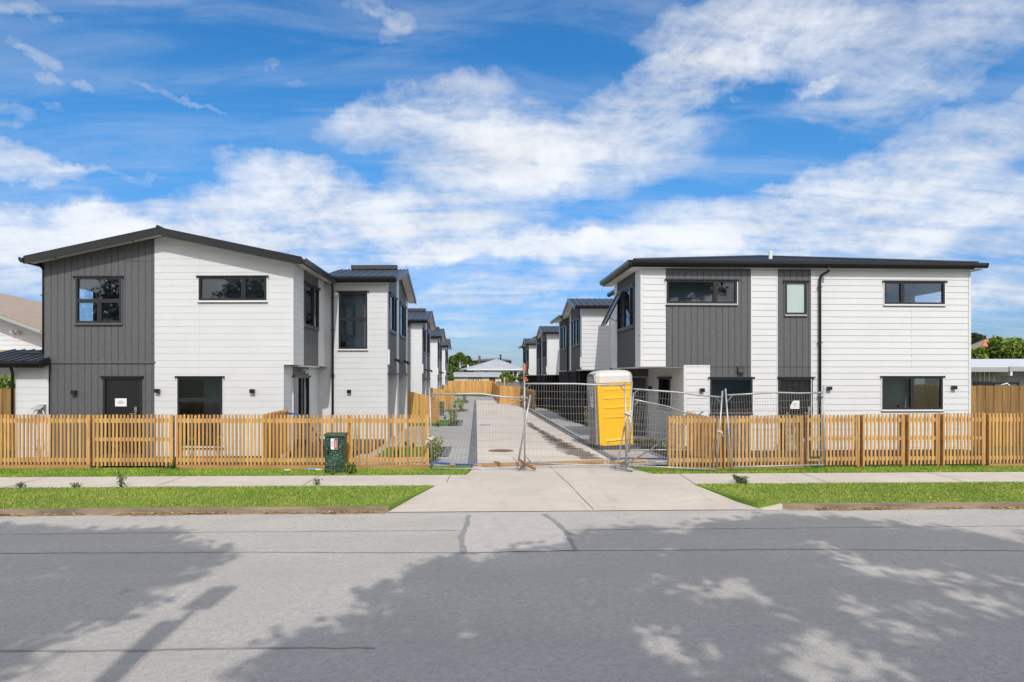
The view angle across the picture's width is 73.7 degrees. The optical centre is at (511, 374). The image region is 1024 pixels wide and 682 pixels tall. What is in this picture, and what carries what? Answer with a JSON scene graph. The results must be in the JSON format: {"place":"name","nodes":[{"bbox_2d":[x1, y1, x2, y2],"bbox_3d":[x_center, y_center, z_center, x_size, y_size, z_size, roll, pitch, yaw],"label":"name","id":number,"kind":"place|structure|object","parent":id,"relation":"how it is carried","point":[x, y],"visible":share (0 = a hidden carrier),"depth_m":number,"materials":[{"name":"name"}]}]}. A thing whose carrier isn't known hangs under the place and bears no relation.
{"place":"outdoors","nodes":[
{"label":"outdoors","id":0,"kind":"place"},
{"bbox_2d":[0,293,41,387],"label":"house","id":1,"kind":"structure","parent":0,"point":[20,323],"depth_m":26.08,"materials":[{"name":"grey paint"}]},
{"bbox_2d":[0,456,261,465],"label":"garden soil","id":2,"kind":"structure","parent":0,"point":[141,462],"depth_m":16.96,"materials":[{"name":"soil"}]},
{"bbox_2d":[453,372,500,393],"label":"garage","id":3,"kind":"structure","parent":0,"point":[478,376],"depth_m":90.95,"materials":[{"name":"metal"}]},
{"bbox_2d":[459,355,522,386],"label":"house","id":4,"kind":"structure","parent":0,"point":[497,365],"depth_m":100.97,"materials":[{"name":"metal"}]},
{"bbox_2d":[0,509,1023,681],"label":"road","id":5,"kind":"structure","parent":0,"point":[652,600],"depth_m":7.29,"materials":[{"name":"asphalt"}]},
{"bbox_2d":[0,647,374,651],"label":"road seam","id":6,"kind":"object","parent":5,"relation":"on","point":[178,649],"visible":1,"depth_m":5.96,"materials":[{"name":"asphalt"}]},
{"bbox_2d":[2,511,385,516],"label":"gutter dirt","id":7,"kind":"structure","parent":5,"relation":"on","point":[121,514],"depth_m":11.73,"materials":[{"name":"soil"}]},
{"bbox_2d":[0,506,388,513],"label":"kerb","id":8,"kind":"structure","parent":5,"relation":"on","point":[192,509],"depth_m":11.79,"materials":[{"name":"concrete"}]},
{"bbox_2d":[57,530,444,533],"bbox_3d":[-15.621,2.396,9.900,29.801,0.001,0.075,0,0,-3],"label":"road seam","id":9,"kind":"object","parent":5,"relation":"on","point":[270,531],"visible":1,"depth_m":10.44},
{"bbox_2d":[458,515,470,552],"bbox_3d":[-0.729,2.392,10.426,0.157,0.001,2.503,0,0,-2],"label":"road seam","id":10,"kind":"object","parent":5,"relation":"on","point":[463,548],"visible":1,"depth_m":10.17,"materials":[{"name":"asphalt"}]},
{"bbox_2d":[0,549,1023,553],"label":"road seam","id":11,"kind":"object","parent":5,"relation":"on","point":[524,551],"visible":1,"depth_m":9.26,"materials":[{"name":"asphalt"}]},
{"bbox_2d":[0,506,1023,526],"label":"dry leaf litter","id":12,"kind":"object","parent":5,"relation":"on","point":[212,513],"visible":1,"depth_m":11.79,"materials":[{"name":"brown plant"}]},
{"bbox_2d":[464,512,572,552],"bbox_3d":[0.036,2.396,10.555,1.540,0.001,2.640,0,0,-3],"label":"road patch","id":13,"kind":"object","parent":5,"relation":"on","point":[524,531],"visible":1,"depth_m":10.31,"materials":[{"name":"asphalt"}]},
{"bbox_2d":[542,514,576,549],"bbox_3d":[0.762,2.392,10.532,0.183,0.001,2.464,0,0,-8],"label":"road seam","id":14,"kind":"object","parent":5,"relation":"on","point":[567,534],"visible":1,"depth_m":10.43,"materials":[{"name":"asphalt"}]},
{"bbox_2d":[745,503,786,509],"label":"kerb ramp","id":15,"kind":"structure","parent":5,"relation":"on","point":[777,507],"depth_m":12.14,"materials":[{"name":"concrete"}]},
{"bbox_2d":[595,526,946,529],"bbox_3d":[15.121,2.396,11.124,28.672,0.001,0.051,0,0,-2],"label":"road seam","id":16,"kind":"object","parent":5,"relation":"on","point":[737,528],"visible":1,"depth_m":10.65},
{"bbox_2d":[781,502,1023,509],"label":"kerb","id":17,"kind":"structure","parent":5,"relation":"on","point":[787,506],"depth_m":12.23,"materials":[{"name":"concrete"}]},
{"bbox_2d":[788,507,1023,510],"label":"gutter dirt","id":18,"kind":"structure","parent":5,"relation":"on","point":[846,509],"depth_m":12.20,"materials":[{"name":"soil"}]},
{"bbox_2d":[0,0,1023,375],"label":"sky","id":19,"kind":"structure","parent":0,"point":[509,156],"materials":[{"name":"blue"}]},
{"bbox_2d":[3,377,1022,511],"bbox_3d":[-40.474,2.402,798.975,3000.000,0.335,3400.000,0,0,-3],"label":"ground","id":20,"kind":"structure","parent":0,"point":[555,411],"depth_m":17.35,"materials":[{"name":"concrete"}]},
{"bbox_2d":[0,373,15,388],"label":"bush","id":21,"kind":"object","parent":20,"relation":"on","point":[6,384],"visible":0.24,"depth_m":22.58,"materials":[{"name":"green plant"}]},
{"bbox_2d":[0,388,15,449],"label":"board fence","id":22,"kind":"object","parent":20,"relation":"on","point":[5,401],"visible":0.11,"depth_m":20.82,"materials":[{"name":"wood"}]},
{"bbox_2d":[0,225,415,457],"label":"townhouse","id":23,"kind":"structure","parent":20,"relation":"on","point":[204,325],"depth_m":18.80,"materials":[{"name":"grey"}]},
{"bbox_2d":[73,276,123,324],"bbox_3d":[-11.372,-2.051,18.791,1.384,1.342,0.125,0,0,1],"label":"window","id":24,"kind":"structure","parent":23,"relation":"in","point":[99,302],"depth_m":18.77,"materials":[{"name":"black metal"}]},
{"bbox_2d":[115,398,126,405],"bbox_3d":[-10.776,0.757,18.808,0.320,0.220,0.004,0,0,1],"label":"paper notice","id":25,"kind":"object","parent":23,"relation":"attached to","point":[120,401],"visible":1,"depth_m":18.81,"materials":[{"name":"white"}]},
{"bbox_2d":[106,379,139,453],"bbox_3d":[-10.723,1.149,18.798,0.964,2.050,0.105,0,0,1],"label":"front door","id":26,"kind":"structure","parent":23,"relation":"in","point":[129,389],"depth_m":18.81,"materials":[{"name":"black paint"}]},
{"bbox_2d":[175,376,224,447],"bbox_3d":[-8.559,1.017,18.736,1.363,1.970,0.125,0,0,1],"label":"window","id":27,"kind":"structure","parent":23,"relation":"in","point":[178,378],"depth_m":18.72,"materials":[{"name":"black metal"}]},
{"bbox_2d":[196,275,268,302],"bbox_3d":[-7.657,-2.349,18.719,1.989,0.739,0.125,0,0,1],"label":"window","id":28,"kind":"structure","parent":23,"relation":"in","point":[243,299],"depth_m":18.69,"materials":[{"name":"black metal"}]},
{"bbox_2d":[292,375,310,449],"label":"window","id":29,"kind":"structure","parent":23,"relation":"in","point":[300,383],"depth_m":20.45,"materials":[{"name":"black glass"}]},
{"bbox_2d":[304,281,320,330],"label":"window","id":30,"kind":"structure","parent":23,"relation":"in","point":[311,292],"depth_m":20.83,"materials":[{"name":"black glass"}]},
{"bbox_2d":[337,291,368,350],"bbox_3d":[-5.303,-1.802,22.774,1.075,1.996,0.125,0,0,1],"label":"window","id":31,"kind":"structure","parent":23,"relation":"in","point":[340,319],"depth_m":22.75,"materials":[{"name":"black metal"}]},
{"bbox_2d":[346,338,364,346],"bbox_3d":[-5.075,-0.909,23.182,1.081,0.684,0.299,0,0,1],"label":"window pane","id":32,"kind":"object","parent":23,"relation":"in","point":[355,342],"visible":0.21,"depth_m":23.04,"materials":[{"name":"glass"}]},
{"bbox_2d":[388,292,397,334],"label":"window","id":33,"kind":"structure","parent":23,"relation":"in","point":[392,299],"depth_m":24.24,"materials":[{"name":"blue glass"}]},
{"bbox_2d":[399,301,406,339],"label":"window","id":34,"kind":"structure","parent":23,"relation":"in","point":[403,307],"depth_m":27.48,"materials":[{"name":"blue glass"}]},
{"bbox_2d":[261,409,287,463],"bbox_3d":[-6.025,1.651,17.290,0.145,1.468,2.560,0,0,-6],"label":"picket fence","id":35,"kind":"object","parent":20,"relation":"on","point":[281,412],"visible":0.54,"depth_m":17.35,"materials":[{"name":"brown wood"}]},
{"bbox_2d":[293,439,383,455],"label":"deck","id":36,"kind":"structure","parent":20,"relation":"on","point":[353,445],"depth_m":20.12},
{"bbox_2d":[356,396,474,465],"bbox_3d":[-4.206,2.343,48.049,3.060,0.319,63.600,0,0,-3],"label":"paved strip","id":37,"kind":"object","parent":20,"relation":"on","point":[458,449],"visible":0.41,"depth_m":24.65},
{"bbox_2d":[376,447,424,455],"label":"lawn","id":38,"kind":"structure","parent":37,"relation":"on","point":[402,451],"depth_m":19.38,"materials":[{"name":"plant"}]},
{"bbox_2d":[409,420,449,425],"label":"lawn","id":39,"kind":"structure","parent":37,"relation":"on","point":[445,423],"depth_m":32.34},
{"bbox_2d":[420,435,444,461],"bbox_3d":[-2.038,1.863,17.363,0.655,0.700,0.676,0,0,-3],"label":"shrub","id":40,"kind":"object","parent":37,"relation":"on","point":[436,445],"visible":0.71,"depth_m":17.32,"materials":[{"name":"green plant"}]},
{"bbox_2d":[431,388,450,409],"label":"board fence","id":41,"kind":"object","parent":37,"relation":"on","point":[433,390],"visible":0.41,"depth_m":46.59,"materials":[{"name":"brown wood"}]},
{"bbox_2d":[467,400,476,465],"bbox_3d":[-2.227,2.319,41.090,0.290,0.288,49.700,0,0,-3],"label":"paver edging","id":42,"kind":"object","parent":37,"relation":"on","point":[472,459],"visible":0.97,"depth_m":23.34,"materials":[{"name":"concrete"}]},
{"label":"garden bed","id":43,"kind":"structure","parent":37,"relation":"on","visible":0},
{"bbox_2d":[448,402,460,425],"bbox_3d":[-2.628,1.770,30.965,0.685,1.109,0.620,0,0,-3],"label":"shrub","id":44,"kind":"object","parent":43,"relation":"on","point":[452,421],"visible":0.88,"depth_m":30.95,"materials":[{"name":"green plant"}]},
{"bbox_2d":[399,308,435,395],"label":"townhouse","id":45,"kind":"structure","parent":20,"relation":"on","point":[421,323],"depth_m":37.00,"materials":[{"name":"white wood"}]},
{"bbox_2d":[408,391,438,422],"bbox_3d":[-4.306,1.567,32.827,1.620,1.667,0.094,0,0,-3],"label":"board fence","id":46,"kind":"object","parent":20,"relation":"on","point":[418,404],"visible":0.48,"depth_m":32.79,"materials":[{"name":"brown wood"}]},
{"bbox_2d":[430,327,445,389],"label":"townhouse","id":47,"kind":"structure","parent":20,"relation":"on","point":[437,337],"depth_m":51.28,"materials":[{"name":"white wood"}]},
{"bbox_2d":[442,339,451,385],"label":"townhouse","id":48,"kind":"structure","parent":20,"relation":"on","point":[446,345],"depth_m":66.05,"materials":[{"name":"white wood"}]},
{"bbox_2d":[442,385,454,401],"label":"board fence","id":49,"kind":"object","parent":20,"relation":"on","point":[449,388],"visible":0.38,"depth_m":61.27,"materials":[{"name":"brown wood"}]},
{"bbox_2d":[448,352,478,371],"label":"tree","id":50,"kind":"object","parent":20,"relation":"on","point":[458,357],"visible":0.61,"depth_m":116.99,"materials":[{"name":"green plant"}]},
{"bbox_2d":[448,381,491,394],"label":"board fence","id":51,"kind":"object","parent":20,"relation":"on","point":[471,386],"visible":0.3,"depth_m":86.32,"materials":[{"name":"brown wood"}]},
{"bbox_2d":[492,381,499,402],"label":"board fence","id":52,"kind":"object","parent":20,"relation":"on","point":[495,388],"visible":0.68,"depth_m":69.77,"materials":[{"name":"brown wood"}]},
{"bbox_2d":[499,371,516,382],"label":"bush","id":53,"kind":"object","parent":20,"relation":"on","point":[509,377],"visible":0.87,"depth_m":87.88,"materials":[{"name":"green plant"}]},
{"bbox_2d":[496,381,522,394],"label":"board fence","id":54,"kind":"object","parent":20,"relation":"on","point":[510,383],"visible":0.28,"depth_m":84.09,"materials":[{"name":"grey wood"}]},
{"bbox_2d":[500,386,519,403],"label":"board fence","id":55,"kind":"object","parent":20,"relation":"on","point":[512,391],"visible":0.65,"depth_m":57.73,"materials":[{"name":"brown wood"}]},
{"bbox_2d":[0,481,1023,510],"bbox_3d":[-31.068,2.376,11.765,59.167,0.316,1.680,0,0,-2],"label":"verge","id":56,"kind":"structure","parent":20,"relation":"on","point":[394,504],"depth_m":12.41,"materials":[{"name":"plant"}]},
{"bbox_2d":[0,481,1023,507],"bbox_3d":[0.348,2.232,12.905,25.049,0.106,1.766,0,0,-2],"label":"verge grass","id":57,"kind":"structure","parent":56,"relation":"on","point":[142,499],"depth_m":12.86,"materials":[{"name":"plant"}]},
{"bbox_2d":[0,464,1023,476],"bbox_3d":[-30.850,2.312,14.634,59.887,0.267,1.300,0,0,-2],"label":"verge","id":58,"kind":"structure","parent":20,"relation":"on","point":[466,472],"depth_m":15.29,"materials":[{"name":"plant"}]},
{"bbox_2d":[0,414,91,468],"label":"picket fence","id":59,"kind":"object","parent":58,"relation":"on","point":[17,420],"visible":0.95,"depth_m":15.85,"materials":[{"name":"brown wood"}]},
{"bbox_2d":[92,414,174,467],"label":"picket gate","id":60,"kind":"structure","parent":58,"relation":"on","point":[99,438],"depth_m":15.86,"materials":[{"name":"brown wood"}]},
{"bbox_2d":[176,414,428,468],"bbox_3d":[-4.859,1.651,15.887,5.871,1.468,0.145,0,0,0],"label":"picket fence","id":61,"kind":"object","parent":58,"relation":"on","point":[181,422],"visible":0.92,"depth_m":15.82,"materials":[{"name":"brown wood"}]},
{"bbox_2d":[324,432,347,472],"bbox_3d":[-3.952,1.752,15.319,0.469,0.896,0.380,0,0,-3],"label":"electrical cabinet","id":62,"kind":"object","parent":58,"relation":"on","point":[335,451],"visible":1,"depth_m":15.16,"materials":[{"name":"metal"}]},
{"bbox_2d":[344,462,356,473],"bbox_3d":[-3.556,2.063,15.081,0.316,0.333,0.303,0,0,-3],"label":"leafy weed","id":63,"kind":"object","parent":58,"relation":"on","point":[349,469],"visible":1,"depth_m":15.06,"materials":[{"name":"green plant"}]},
{"bbox_2d":[0,472,1023,487],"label":"footpath","id":64,"kind":"structure","parent":20,"relation":"on","point":[405,480],"depth_m":14.44,"materials":[{"name":"concrete"}]},
{"bbox_2d":[731,473,749,483],"bbox_3d":[4.703,2.132,13.968,0.426,0.234,0.398,0,0,37],"label":"leafy weed","id":65,"kind":"object","parent":64,"relation":"on","point":[738,479],"visible":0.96,"depth_m":13.96,"materials":[{"name":"green plant"}]},
{"bbox_2d":[518,338,535,401],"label":"townhouse","id":66,"kind":"structure","parent":20,"relation":"on","point":[528,346],"depth_m":64.46,"materials":[{"name":"white wood"}]},
{"bbox_2d":[520,387,535,409],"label":"board fence","id":67,"kind":"object","parent":20,"relation":"on","point":[531,392],"visible":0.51,"depth_m":50.84,"materials":[{"name":"wood"}]},
{"bbox_2d":[530,326,561,409],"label":"townhouse","id":68,"kind":"structure","parent":20,"relation":"on","point":[546,338],"depth_m":48.40,"materials":[{"name":"white wood"}]},
{"bbox_2d":[389,465,758,511],"bbox_3d":[1.029,2.282,14.174,6.610,0.212,4.447,0,0,-3],"label":"driveway crossing","id":69,"kind":"object","parent":20,"relation":"on","point":[549,488],"visible":0.98,"depth_m":13.09,"materials":[{"name":"concrete"}]},
{"bbox_2d":[429,388,535,469],"bbox_3d":[-0.688,1.246,15.627,2.454,1.894,0.535,0,0,-3],"label":"wire fence panel","id":70,"kind":"object","parent":69,"relation":"on","point":[488,454],"visible":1,"depth_m":15.70,"materials":[{"name":"metal"}]},
{"bbox_2d":[524,380,632,471],"bbox_3d":[1.583,1.198,16.012,2.536,2.162,0.690,0,0,16],"label":"wire fence panel","id":71,"kind":"object","parent":69,"relation":"on","point":[614,466],"visible":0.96,"depth_m":15.95,"materials":[{"name":"metal"}]},
{"bbox_2d":[550,298,613,423],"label":"townhouse","id":72,"kind":"structure","parent":20,"relation":"on","point":[586,343],"depth_m":32.53,"materials":[{"name":"white wood"}]},
{"bbox_2d":[560,324,565,350],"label":"window","id":73,"kind":"structure","parent":72,"relation":"in","point":[563,329],"depth_m":37.44,"materials":[{"name":"blue glass"}]},
{"bbox_2d":[570,317,579,347],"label":"window","id":74,"kind":"structure","parent":72,"relation":"in","point":[575,324],"depth_m":33.26,"materials":[{"name":"blue glass"}]},
{"bbox_2d":[529,408,675,464],"bbox_3d":[2.580,2.300,33.373,1.170,0.232,33.600,0,0,-3],"label":"paved strip","id":75,"kind":"object","parent":20,"relation":"on","point":[576,428],"visible":0.66,"depth_m":26.97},
{"bbox_2d":[587,370,639,450],"bbox_3d":[3.053,1.033,20.885,1.300,2.380,1.330,-2,0,-7],"label":"portable toilet","id":76,"kind":"object","parent":75,"relation":"on","point":[598,437],"visible":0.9,"depth_m":20.34,"materials":[{"name":"plastic"}]},
{"bbox_2d":[588,375,598,444],"bbox_3d":[2.460,1.031,20.828,0.100,2.110,0.900,-2,0,-7],"label":"door","id":77,"kind":"structure","parent":76,"relation":"in","point":[590,378],"depth_m":20.76,"materials":[{"name":"grey plastic"}]},
{"bbox_2d":[685,411,715,465],"bbox_3d":[4.811,1.741,17.647,0.145,1.438,3.264,0,0,2],"label":"picket fence","id":78,"kind":"object","parent":20,"relation":"on","point":[701,437],"visible":0.4,"depth_m":17.38,"materials":[{"name":"brown wood"}]},
{"bbox_2d":[627,393,702,463],"bbox_3d":[3.702,1.249,17.116,3.359,1.608,0.973,0,0,-42],"label":"wire fence panel","id":79,"kind":"object","parent":78,"relation":"attached to","point":[646,450],"visible":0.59,"depth_m":17.20,"materials":[{"name":"metal"}]},
{"bbox_2d":[599,251,988,450],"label":"townhouse","id":80,"kind":"structure","parent":20,"relation":"on","point":[859,336],"depth_m":20.31,"materials":[{"name":"white wood"}]},
{"bbox_2d":[600,284,633,332],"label":"window","id":81,"kind":"structure","parent":80,"relation":"in","point":[628,292],"depth_m":22.15,"materials":[{"name":"black metal"}]},
{"bbox_2d":[632,378,644,435],"bbox_3d":[4.445,1.305,24.531,0.682,2.390,0.050,0,0,-3],"label":"side door","id":82,"kind":"structure","parent":80,"relation":"in","point":[639,383],"depth_m":24.51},
{"bbox_2d":[657,377,671,409],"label":"window","id":83,"kind":"structure","parent":80,"relation":"in","point":[664,383],"depth_m":22.11,"materials":[{"name":"black glass"}]},
{"bbox_2d":[664,279,739,305],"bbox_3d":[5.585,-2.427,20.096,2.219,0.771,0.125,0,0,-3],"label":"window","id":84,"kind":"structure","parent":80,"relation":"in","point":[714,302],"depth_m":20.08,"materials":[{"name":"black metal"}]},
{"bbox_2d":[708,377,754,413],"bbox_3d":[6.466,0.611,20.140,1.387,1.105,0.125,0,0,-3],"label":"window","id":85,"kind":"structure","parent":80,"relation":"in","point":[751,379],"depth_m":20.12,"materials":[{"name":"black metal"}]},
{"bbox_2d":[781,380,809,449],"bbox_3d":[8.414,1.229,20.250,0.904,2.141,0.087,0,0,-3],"label":"front door","id":86,"kind":"structure","parent":80,"relation":"in","point":[786,385],"depth_m":20.28,"materials":[{"name":"black paint"}]},
{"bbox_2d":[783,280,809,316],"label":"window","id":87,"kind":"structure","parent":80,"relation":"in","point":[795,291],"depth_m":20.25,"materials":[{"name":"white glass"}]},
{"bbox_2d":[880,376,945,411],"bbox_3d":[11.973,0.563,20.419,1.978,1.067,0.125,0,0,-3],"label":"window","id":88,"kind":"structure","parent":80,"relation":"in","point":[911,378],"depth_m":20.40,"materials":[{"name":"black metal"}]},
{"bbox_2d":[882,280,947,305],"bbox_3d":[12.039,-2.434,20.423,1.971,0.760,0.125,0,0,-3],"label":"window","id":89,"kind":"structure","parent":80,"relation":"in","point":[901,283],"depth_m":20.40,"materials":[{"name":"black metal"}]},
{"bbox_2d":[629,465,1023,472],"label":"verge","id":90,"kind":"structure","parent":20,"relation":"on","point":[827,470],"depth_m":15.78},
{"bbox_2d":[625,382,722,470],"bbox_3d":[3.709,1.171,15.607,2.283,2.025,0.250,0,0,0],"label":"wire fence panel","id":91,"kind":"object","parent":90,"relation":"on","point":[690,441],"visible":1,"depth_m":15.58,"materials":[{"name":"metal"}]},
{"bbox_2d":[667,415,803,469],"bbox_3d":[5.210,1.688,15.921,3.219,1.503,0.145,0,0,-4],"label":"picket fence","id":92,"kind":"object","parent":90,"relation":"on","point":[722,459],"visible":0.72,"depth_m":15.86,"materials":[{"name":"brown wood"}]},
{"bbox_2d":[725,386,824,470],"bbox_3d":[6.092,1.211,15.733,2.375,1.922,0.342,0,0,-8],"label":"wire fence panel","id":93,"kind":"object","parent":90,"relation":"on","point":[759,430],"visible":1,"depth_m":15.73,"materials":[{"name":"metal"}]},
{"bbox_2d":[804,415,859,466],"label":"picket gate","id":94,"kind":"structure","parent":90,"relation":"on","point":[854,420],"depth_m":16.03,"materials":[{"name":"brown wood"}]},
{"bbox_2d":[860,414,904,466],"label":"picket gate","id":95,"kind":"structure","parent":90,"relation":"on","point":[900,439],"depth_m":16.10,"materials":[{"name":"brown wood"}]},
{"bbox_2d":[905,413,939,466],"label":"picket gate","id":96,"kind":"structure","parent":90,"relation":"on","point":[934,457],"depth_m":16.17,"materials":[{"name":"brown wood"}]},
{"bbox_2d":[939,413,985,465],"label":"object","id":97,"kind":"structure","parent":90,"relation":"on","point":[948,419],"depth_m":16.22,"materials":[{"name":"brown wood"}]},
{"bbox_2d":[985,413,1023,465],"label":"picket fence","id":98,"kind":"object","parent":90,"relation":"on","point":[1015,419],"visible":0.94,"depth_m":16.30,"materials":[{"name":"brown wood"}]},
{"bbox_2d":[694,482,1023,508],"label":"verge","id":99,"kind":"structure","parent":20,"relation":"on","point":[750,502],"depth_m":12.79,"materials":[{"name":"plant"}]},
{"bbox_2d":[914,384,938,407],"bbox_3d":[14.421,1.316,25.712,0.094,1.968,7.100,0,0,-3],"label":"board fence","id":100,"kind":"object","parent":20,"relation":"on","point":[926,396],"visible":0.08,"depth_m":23.84,"materials":[{"name":"brown wood"}]},
{"bbox_2d":[914,339,987,384],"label":"house","id":101,"kind":"structure","parent":20,"relation":"on","point":[973,346],"depth_m":62.62,"materials":[{"name":"tile"}]},
{"bbox_2d":[925,359,1023,412],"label":"house","id":102,"kind":"structure","parent":20,"relation":"on","point":[990,372],"depth_m":26.98,"materials":[{"name":"grey paint"}]},
{"bbox_2d":[971,332,986,344],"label":"tree","id":103,"kind":"object","parent":20,"relation":"on","point":[975,337],"visible":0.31,"depth_m":97.95,"materials":[{"name":"green plant"}]},
{"bbox_2d":[971,385,1023,445],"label":"board fence","id":104,"kind":"object","parent":20,"relation":"on","point":[990,399],"visible":0.31,"depth_m":21.99,"materials":[{"name":"wood"}]},
{"bbox_2d":[971,335,1023,381],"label":"tree","id":105,"kind":"object","parent":20,"relation":"on","point":[999,347],"visible":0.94,"depth_m":36.83,"materials":[{"name":"green plant"}]},
{"bbox_2d":[476,400,618,465],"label":"driveway","id":106,"kind":"structure","parent":0,"point":[542,449],"depth_m":24.19,"materials":[{"name":"concrete"}]},
{"bbox_2d":[482,460,604,465],"bbox_3d":[0.790,2.135,16.525,3.043,0.060,0.100,0,0,-12],"label":"timber plank","id":107,"kind":"object","parent":106,"relation":"on","point":[572,462],"visible":0.57,"depth_m":16.52,"materials":[{"name":"brown wood"}]},
{"bbox_2d":[526,423,602,458],"bbox_3d":[1.271,2.255,25.444,0.972,0.125,15.482,0,0,-6],"label":"mud trail","id":108,"kind":"object","parent":106,"relation":"on","point":[578,451],"visible":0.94,"depth_m":20.30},
{"bbox_2d":[530,425,577,448],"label":"wet mud","id":109,"kind":"structure","parent":108,"relation":"on","point":[562,444],"depth_m":23.29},
{"bbox_2d":[518,405,628,464],"bbox_3d":[1.556,2.308,37.276,0.230,0.266,41.702,0,0,-3],"label":"paver edging","id":110,"kind":"object","parent":106,"relation":"on","point":[605,454],"visible":0.88,"depth_m":24.55,"materials":[{"name":"concrete"}]},
{"bbox_2d":[633,441,671,447],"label":"garden soil","id":111,"kind":"structure","parent":0,"point":[645,445],"depth_m":21.85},
{"bbox_2d":[652,449,1022,465],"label":"garden soil","id":112,"kind":"structure","parent":0,"point":[661,453],"depth_m":18.70,"materials":[{"name":"soil"}]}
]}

